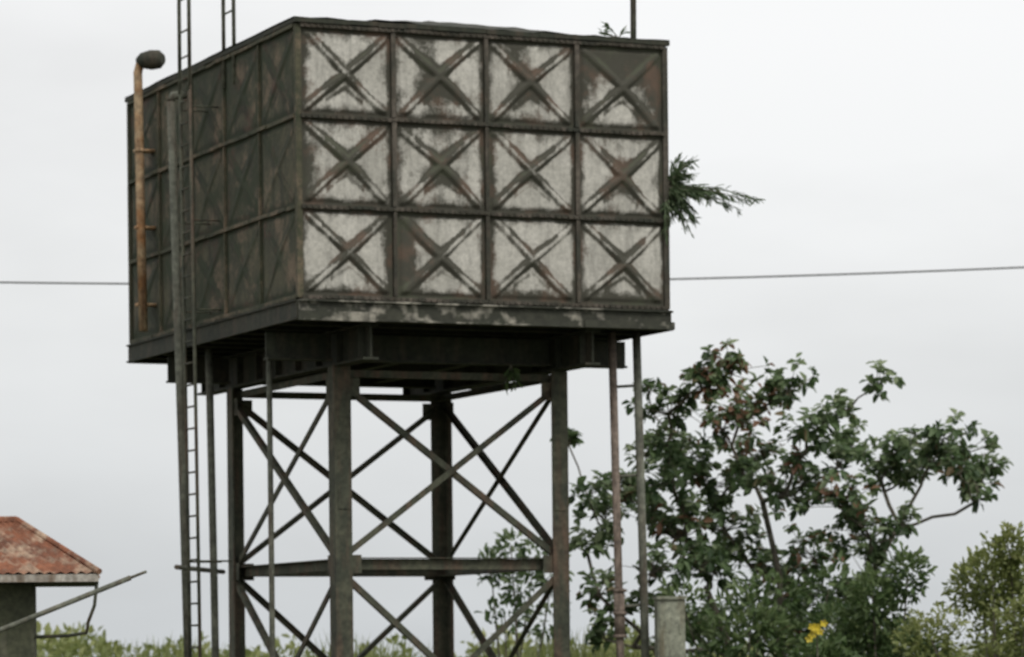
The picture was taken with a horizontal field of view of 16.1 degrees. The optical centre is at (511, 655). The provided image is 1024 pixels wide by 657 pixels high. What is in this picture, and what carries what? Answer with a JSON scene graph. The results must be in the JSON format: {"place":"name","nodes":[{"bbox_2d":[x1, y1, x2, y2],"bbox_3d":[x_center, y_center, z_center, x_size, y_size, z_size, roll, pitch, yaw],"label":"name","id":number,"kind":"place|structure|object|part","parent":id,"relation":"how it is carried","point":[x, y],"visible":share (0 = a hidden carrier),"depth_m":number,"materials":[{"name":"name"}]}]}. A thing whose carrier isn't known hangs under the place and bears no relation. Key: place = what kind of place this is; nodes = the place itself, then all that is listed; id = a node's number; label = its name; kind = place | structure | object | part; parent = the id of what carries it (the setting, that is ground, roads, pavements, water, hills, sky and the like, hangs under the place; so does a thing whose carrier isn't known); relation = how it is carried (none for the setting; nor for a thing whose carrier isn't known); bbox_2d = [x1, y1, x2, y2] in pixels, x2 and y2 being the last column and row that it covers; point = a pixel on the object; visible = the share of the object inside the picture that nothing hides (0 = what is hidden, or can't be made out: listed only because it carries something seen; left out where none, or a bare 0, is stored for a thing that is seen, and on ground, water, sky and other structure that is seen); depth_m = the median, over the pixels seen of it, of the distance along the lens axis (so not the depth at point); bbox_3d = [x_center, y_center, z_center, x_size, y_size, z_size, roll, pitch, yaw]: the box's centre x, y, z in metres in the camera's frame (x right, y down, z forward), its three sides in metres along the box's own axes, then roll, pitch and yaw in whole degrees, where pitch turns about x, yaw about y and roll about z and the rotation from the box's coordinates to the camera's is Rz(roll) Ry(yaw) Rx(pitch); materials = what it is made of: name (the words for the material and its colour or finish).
{"place":"outdoors","nodes":[
{"label":"outdoors","id":0,"kind":"place"},
{"bbox_2d":[0,583,36,656],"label":"walls","id":1,"kind":"structure","parent":0,"point":[17,601],"depth_m":40.34,"materials":[{"name":"grey concrete"}]},
{"bbox_2d":[0,582,94,586],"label":"soffit","id":2,"kind":"structure","parent":1,"relation":"on","point":[54,584],"depth_m":41.11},
{"bbox_2d":[35,582,98,638],"bbox_3d":[-4.949,-0.500,40.229,0.810,0.622,0.104,-1,0,22],"label":"gutter downpipe","id":3,"kind":"object","parent":1,"relation":"attached to","point":[85,632],"visible":0.93,"depth_m":40.18,"materials":[{"name":"metal"}]},
{"bbox_2d":[0,574,98,586],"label":"fascia","id":4,"kind":"structure","parent":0,"point":[52,578],"depth_m":39.95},
{"bbox_2d":[0,516,101,577],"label":"roof","id":5,"kind":"structure","parent":4,"relation":"on","point":[26,548],"depth_m":40.43,"materials":[{"name":"red metal"}]},
{"bbox_2d":[37,628,745,656],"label":"tall grass","id":6,"kind":"structure","parent":0,"point":[533,654],"depth_m":53.13,"materials":[{"name":"green plant"}]},
{"bbox_2d":[125,0,674,656],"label":"water tower","id":7,"kind":"structure","parent":0,"point":[435,214],"depth_m":43.56,"materials":[{"name":"metal"}]},
{"bbox_2d":[504,365,523,394],"bbox_3d":[0.025,-3.368,44.199,0.255,0.376,0.154,-1,0,0],"label":"hanging seedling","id":8,"kind":"object","parent":7,"relation":"hanging from","point":[514,376],"visible":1,"depth_m":44.19,"materials":[{"name":"green plant"}]},
{"bbox_2d":[598,22,631,37],"bbox_3d":[1.248,-7.535,43.619,0.442,0.234,0.243,-1,0,-8],"label":"rooftop seedling","id":9,"kind":"object","parent":7,"relation":"on","point":[606,24],"visible":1,"depth_m":43.59,"materials":[{"name":"green plant"}]},
{"bbox_2d":[660,153,764,245],"bbox_3d":[2.442,-5.564,43.944,1.330,1.201,0.547,-1,0,0],"label":"wild fig plant","id":10,"kind":"object","parent":7,"relation":"on","point":[679,189],"visible":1,"depth_m":43.92,"materials":[{"name":"green plant"}]},
{"bbox_2d":[0,0,1023,656],"label":"sky","id":11,"kind":"structure","parent":0,"point":[873,135],"materials":[{"name":"white"}]},
{"label":"ground","id":12,"kind":"structure","parent":0,"visible":0},
{"bbox_2d":[0,570,146,632],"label":"boom pole","id":13,"kind":"object","parent":12,"relation":"on","point":[65,603],"visible":1,"depth_m":38.79,"materials":[{"name":"metal"}]},
{"bbox_2d":[36,618,1009,656],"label":"shrub thicket","id":14,"kind":"object","parent":12,"relation":"on","point":[68,646],"visible":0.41,"depth_m":64.06,"materials":[{"name":"green plant"}]},
{"bbox_2d":[474,526,574,656],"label":"spindly shrub","id":15,"kind":"object","parent":12,"relation":"on","point":[538,576],"visible":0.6,"depth_m":52.98,"materials":[{"name":"green plant"}]},
{"bbox_2d":[652,596,686,656],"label":"control cabinet","id":16,"kind":"object","parent":12,"relation":"on","point":[669,620],"visible":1,"depth_m":43.93,"materials":[{"name":"metal"}]},
{"bbox_3d":[1.928,-0.345,44.043,0.380,0.750,0.275,-1,0,-9],"label":"door and cap","id":17,"kind":"part","parent":16,"relation":"part of","materials":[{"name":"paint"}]},
{"bbox_2d":[649,550,900,656],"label":"dark shrub","id":18,"kind":"object","parent":12,"relation":"on","point":[756,615],"visible":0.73,"depth_m":46.95,"materials":[{"name":"green plant"}]},
{"bbox_2d":[550,338,1013,656],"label":"broadleaf tree","id":19,"kind":"object","parent":12,"relation":"on","point":[703,558],"visible":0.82,"depth_m":49.53,"materials":[{"name":"green plant"}]},
{"bbox_2d":[805,619,827,656],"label":"yellow flower","id":20,"kind":"object","parent":12,"relation":"on","point":[815,629],"visible":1,"depth_m":44.33,"materials":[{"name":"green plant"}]},
{"bbox_2d":[785,541,969,656],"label":"green shrub","id":21,"kind":"object","parent":12,"relation":"on","point":[860,640],"visible":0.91,"depth_m":45.46,"materials":[{"name":"green plant"}]},
{"bbox_2d":[887,520,1023,656],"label":"pale shrub","id":22,"kind":"object","parent":12,"relation":"on","point":[1012,577],"visible":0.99,"depth_m":44.51,"materials":[{"name":"green plant"}]},
{"bbox_2d":[965,570,1023,656],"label":"dark shrub","id":23,"kind":"object","parent":12,"relation":"on","point":[978,643],"visible":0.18,"depth_m":48.03,"materials":[{"name":"green plant"}]},
{"bbox_3d":[23.969,-3.099,60.000,0.314,9.695,1.400,-1,0,0],"label":"utility pole","id":24,"kind":"object","parent":12,"relation":"on","visible":0},
{"bbox_2d":[0,266,1023,284],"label":"power line","id":25,"kind":"object","parent":24,"relation":"attached to","point":[670,278],"visible":0.5,"depth_m":59.99,"materials":[{"name":"metal"}]}
]}

